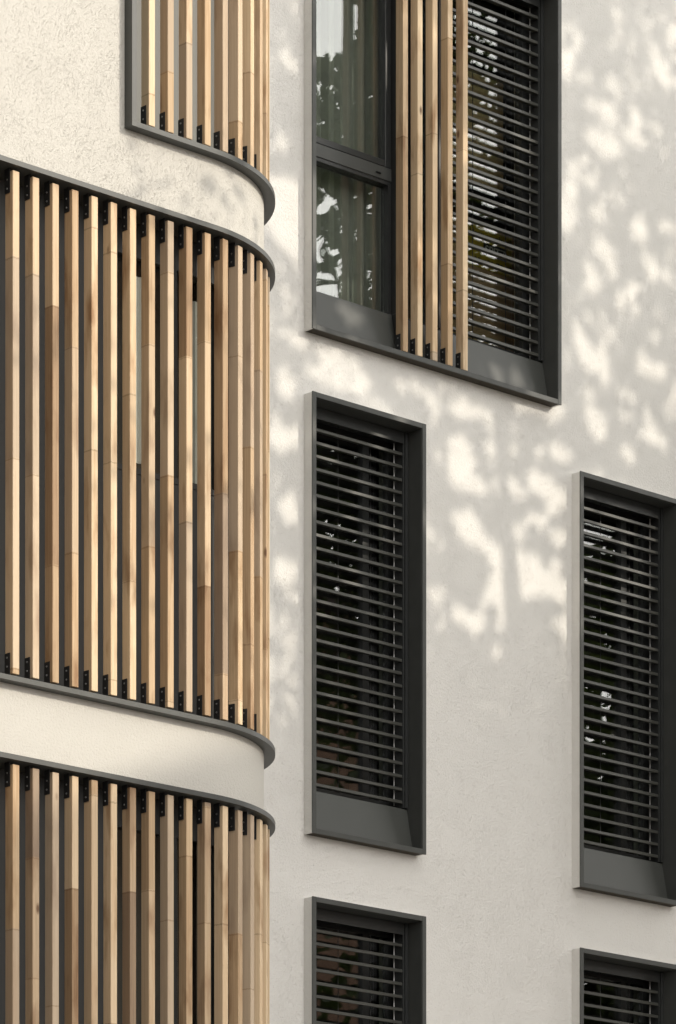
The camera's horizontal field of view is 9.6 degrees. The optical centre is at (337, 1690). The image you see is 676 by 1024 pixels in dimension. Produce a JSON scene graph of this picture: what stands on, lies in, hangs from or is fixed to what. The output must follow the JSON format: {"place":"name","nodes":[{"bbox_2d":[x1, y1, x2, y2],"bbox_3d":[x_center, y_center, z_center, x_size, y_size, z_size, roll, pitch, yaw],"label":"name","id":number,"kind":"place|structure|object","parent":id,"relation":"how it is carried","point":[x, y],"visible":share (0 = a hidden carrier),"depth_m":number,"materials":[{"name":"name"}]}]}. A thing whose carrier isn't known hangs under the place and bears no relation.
{"place":"outdoors","nodes":[
{"label":"outdoors","id":0,"kind":"place"},
{"bbox_3d":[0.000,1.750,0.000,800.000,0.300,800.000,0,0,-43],"label":"ground","id":1,"kind":"structure","parent":0,"visible":0},
{"bbox_2d":[0,0,675,1023],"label":"apartment building","id":2,"kind":"structure","parent":1,"relation":"on","point":[486,876],"depth_m":23.92,"materials":[{"name":"paint"}]},
{"bbox_2d":[0,180,228,721],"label":"bay window","id":3,"kind":"structure","parent":2,"relation":"in","point":[2,183],"depth_m":20.08,"materials":[{"name":"glass"}]},
{"bbox_2d":[0,769,228,1023],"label":"bay window","id":4,"kind":"structure","parent":2,"relation":"in","point":[2,771],"depth_m":20.00,"materials":[{"name":"glass"}]},
{"bbox_2d":[0,155,274,768],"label":"timber screen","id":5,"kind":"object","parent":2,"relation":"attached to","point":[245,712],"visible":0.97,"depth_m":20.16,"materials":[{"name":"wood"}]},
{"bbox_2d":[0,751,274,1023],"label":"timber screen","id":6,"kind":"object","parent":2,"relation":"attached to","point":[249,828],"visible":0.99,"depth_m":20.12,"materials":[{"name":"wood"}]},
{"bbox_2d":[136,276,140,463],"bbox_3d":[-1.042,-6.725,20.391,0.130,0.950,0.017,0,0,-41],"label":"curtain","id":7,"kind":"object","parent":2,"relation":"hanging from","point":[138,370],"visible":0.23,"depth_m":20.42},
{"bbox_2d":[137,0,213,147],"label":"bay window","id":8,"kind":"structure","parent":2,"relation":"in","point":[157,2],"depth_m":20.44,"materials":[{"name":"glass"}]},
{"bbox_2d":[192,301,196,483],"bbox_3d":[-0.732,-6.725,20.811,0.032,0.950,0.139,0,0,31],"label":"curtain","id":9,"kind":"object","parent":2,"relation":"hanging from","point":[194,391],"visible":0.26,"depth_m":20.77,"materials":[{"name":"grey fabric"}]},
{"bbox_2d":[125,0,274,224],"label":"timber screen","id":10,"kind":"object","parent":2,"relation":"attached to","point":[241,86],"visible":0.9,"depth_m":20.48,"materials":[{"name":"wood"}]},
{"bbox_2d":[316,0,380,310],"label":"curtain","id":11,"kind":"object","parent":2,"relation":"hanging from","point":[348,238],"visible":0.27,"depth_m":23.75,"materials":[{"name":"grey fabric"}]},
{"bbox_2d":[316,407,403,805],"bbox_3d":[0.080,-6.342,23.477,0.759,2.204,0.087,0,0,-43],"label":"venetian blind","id":12,"kind":"object","parent":2,"relation":"attached to","point":[357,426],"visible":1,"depth_m":23.49,"materials":[{"name":"paint"}]},
{"bbox_2d":[316,908,403,1023],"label":"venetian blind","id":13,"kind":"object","parent":2,"relation":"attached to","point":[356,921],"visible":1,"depth_m":23.47,"materials":[{"name":"paint"}]},
{"bbox_2d":[304,391,425,855],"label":"narrow window","id":14,"kind":"structure","parent":2,"relation":"in","point":[359,820],"depth_m":23.68,"materials":[{"name":"grey metal"}]},
{"bbox_2d":[304,896,425,1023],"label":"narrow window","id":15,"kind":"structure","parent":2,"relation":"in","point":[412,951],"depth_m":23.68,"materials":[{"name":"grey metal"}]},
{"bbox_2d":[395,0,467,370],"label":"slat shutter","id":16,"kind":"object","parent":2,"relation":"attached to","point":[446,350],"visible":1,"depth_m":23.73,"materials":[{"name":"brown wood"}]},
{"bbox_2d":[304,0,561,407],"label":"wide window","id":17,"kind":"structure","parent":2,"relation":"in","point":[538,379],"depth_m":24.24,"materials":[{"name":"grey metal"}]},
{"bbox_2d":[408,217,513,351],"bbox_3d":[0.758,-8.498,24.795,0.675,1.095,0.355,0,0,-43],"label":"window pane","id":18,"kind":"structure","parent":2,"relation":"in","point":[490,284],"depth_m":24.71,"materials":[{"name":"black"}]},
{"bbox_2d":[453,65,502,196],"bbox_3d":[0.798,-9.650,24.754,0.600,0.700,0.030,0,0,-43],"label":"window pane","id":19,"kind":"structure","parent":2,"relation":"attached to","point":[489,132],"depth_m":24.83,"materials":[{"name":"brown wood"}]},
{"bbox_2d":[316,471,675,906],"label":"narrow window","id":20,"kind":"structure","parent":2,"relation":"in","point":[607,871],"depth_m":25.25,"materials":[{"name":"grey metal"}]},
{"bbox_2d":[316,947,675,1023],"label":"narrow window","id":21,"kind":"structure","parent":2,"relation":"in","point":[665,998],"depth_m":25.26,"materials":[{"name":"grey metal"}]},
{"bbox_2d":[453,0,539,358],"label":"venetian blind","id":22,"kind":"object","parent":2,"relation":"attached to","point":[529,4],"visible":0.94,"depth_m":24.29,"materials":[{"name":"paint"}]},
{"bbox_2d":[584,486,659,859],"bbox_3d":[1.712,-6.335,24.975,0.761,2.209,0.087,0,0,-43],"label":"venetian blind","id":23,"kind":"object","parent":2,"relation":"attached to","point":[619,503],"visible":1,"depth_m":24.99,"materials":[{"name":"paint"}]},
{"bbox_2d":[584,959,659,1023],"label":"venetian blind","id":24,"kind":"object","parent":2,"relation":"attached to","point":[617,970],"visible":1,"depth_m":24.96,"materials":[{"name":"paint"}]}
]}

